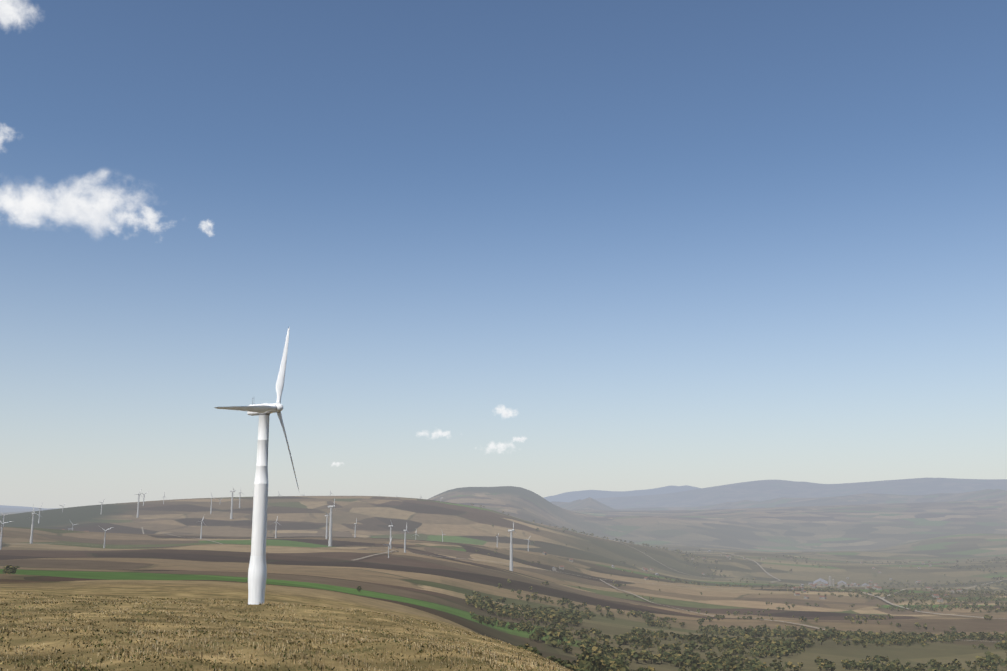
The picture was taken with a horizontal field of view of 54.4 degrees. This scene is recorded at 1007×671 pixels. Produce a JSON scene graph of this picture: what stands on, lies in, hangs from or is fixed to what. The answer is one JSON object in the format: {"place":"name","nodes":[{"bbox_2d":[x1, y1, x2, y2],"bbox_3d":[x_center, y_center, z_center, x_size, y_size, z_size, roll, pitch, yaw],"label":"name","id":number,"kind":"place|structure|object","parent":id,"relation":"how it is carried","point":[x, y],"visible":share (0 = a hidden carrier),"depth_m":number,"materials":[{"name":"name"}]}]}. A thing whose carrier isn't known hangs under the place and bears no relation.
{"place":"outdoors","nodes":[
{"label":"outdoors","id":0,"kind":"place"},
{"bbox_2d":[0,128,8,142],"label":"cloud","id":1,"kind":"structure","parent":0,"point":[1,136],"depth_m":7869.63,"materials":[{"name":"white"}]},
{"bbox_2d":[0,189,17,208],"bbox_3d":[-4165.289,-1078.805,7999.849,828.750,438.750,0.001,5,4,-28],"label":"cloud","id":2,"kind":"structure","parent":0,"point":[9,201],"depth_m":8040.58,"materials":[{"name":"white"}]},
{"bbox_2d":[0,0,33,25],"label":"cloud","id":3,"kind":"structure","parent":0,"point":[11,11],"depth_m":7699.40,"materials":[{"name":"white"}]},
{"bbox_2d":[0,181,116,240],"bbox_3d":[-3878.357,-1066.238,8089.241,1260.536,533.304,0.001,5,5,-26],"label":"cloud","id":4,"kind":"structure","parent":0,"point":[21,212],"depth_m":8061.06,"materials":[{"name":"white"}]},
{"bbox_2d":[23,172,129,230],"bbox_3d":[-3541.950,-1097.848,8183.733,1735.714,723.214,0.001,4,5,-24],"label":"cloud","id":5,"kind":"structure","parent":0,"point":[94,210],"depth_m":8185.63,"materials":[{"name":"white"}]},
{"bbox_2d":[111,207,157,229],"bbox_3d":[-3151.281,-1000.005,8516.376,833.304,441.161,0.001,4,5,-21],"label":"cloud","id":6,"kind":"structure","parent":0,"point":[150,216],"depth_m":8523.82,"materials":[{"name":"white"}]},
{"bbox_2d":[202,221,211,234],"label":"cloud","id":7,"kind":"structure","parent":0,"point":[207,224],"depth_m":8550.62,"materials":[{"name":"white"}]},
{"bbox_2d":[419,431,449,437],"bbox_3d":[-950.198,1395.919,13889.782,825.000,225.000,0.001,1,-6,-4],"label":"cloud","id":8,"kind":"structure","parent":0,"point":[438,433],"depth_m":13890.73,"materials":[{"name":"white"}]},
{"bbox_2d":[487,443,512,452],"bbox_3d":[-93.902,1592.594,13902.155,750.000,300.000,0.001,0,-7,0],"label":"cloud","id":9,"kind":"structure","parent":0,"point":[499,446],"depth_m":13903.38,"materials":[{"name":"white"}]},
{"bbox_2d":[0,478,1006,670],"bbox_3d":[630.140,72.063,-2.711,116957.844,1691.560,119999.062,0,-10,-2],"label":"terrain","id":10,"kind":"structure","parent":0,"point":[916,522],"depth_m":2092.76,"materials":[{"name":"brown soil"}]},
{"bbox_2d":[2,565,361,590],"bbox_3d":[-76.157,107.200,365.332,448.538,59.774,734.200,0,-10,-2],"label":"bushes","id":11,"kind":"object","parent":10,"relation":"on","point":[10,569],"visible":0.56,"depth_m":598.71,"materials":[{"name":"green plant"}]},
{"bbox_2d":[214,327,298,604],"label":"wind turbine","id":12,"kind":"object","parent":10,"relation":"on","point":[257,573],"visible":0.98,"depth_m":211.52,"materials":[{"name":"paint"}]},
{"bbox_2d":[0,489,529,570],"bbox_3d":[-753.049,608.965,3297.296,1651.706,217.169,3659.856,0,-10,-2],"label":"wind turbines","id":13,"kind":"object","parent":10,"relation":"on","point":[330,541],"visible":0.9,"depth_m":2070.98,"materials":[{"name":"paint"}]},
{"bbox_2d":[1,639,550,670],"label":"bushes","id":14,"kind":"object","parent":10,"relation":"on","point":[295,660],"visible":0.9,"depth_m":62.32,"materials":[{"name":"green plant"}]},
{"bbox_2d":[0,591,572,670],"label":"grass","id":15,"kind":"structure","parent":10,"relation":"on","point":[72,667],"depth_m":84.85,"materials":[{"name":"plant"}]},
{"bbox_2d":[62,528,966,606],"bbox_3d":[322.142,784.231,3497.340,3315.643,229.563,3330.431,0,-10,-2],"label":"village","id":16,"kind":"object","parent":10,"relation":"on","point":[819,582],"visible":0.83,"depth_m":2962.89,"materials":[{"name":"tile"}]},
{"bbox_2d":[518,643,714,670],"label":"trees","id":17,"kind":"object","parent":10,"relation":"on","point":[587,661],"visible":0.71,"depth_m":368.94,"materials":[{"name":"green plant"}]},
{"bbox_2d":[464,591,1006,670],"bbox_3d":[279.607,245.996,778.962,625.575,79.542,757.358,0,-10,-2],"label":"trees","id":18,"kind":"object","parent":10,"relation":"on","point":[778,648],"visible":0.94,"depth_m":714.59,"materials":[{"name":"green plant"}]},
{"bbox_2d":[471,503,1006,637],"bbox_3d":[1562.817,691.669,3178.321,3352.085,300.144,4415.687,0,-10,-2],"label":"valley trees","id":19,"kind":"object","parent":10,"relation":"on","point":[739,629],"visible":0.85,"depth_m":1934.27,"materials":[{"name":"green plant"}]},
{"bbox_2d":[0,0,1006,508],"label":"sky","id":20,"kind":"structure","parent":0,"point":[695,243],"materials":[{"name":"blue"}]},
{"bbox_2d":[496,406,514,416],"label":"cloud","id":21,"kind":"structure","parent":0,"point":[506,413],"depth_m":13951.17,"materials":[{"name":"white"}]},
{"bbox_2d":[513,437,525,441],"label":"cloud","id":22,"kind":"structure","parent":0,"point":[519,439],"depth_m":13914.22,"materials":[{"name":"white"}]},
{"bbox_2d":[36,527,1005,641],"bbox_3d":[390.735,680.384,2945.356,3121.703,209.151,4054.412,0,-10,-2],"label":"country roads","id":23,"kind":"structure","parent":0,"point":[882,598],"depth_m":2018.23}
]}

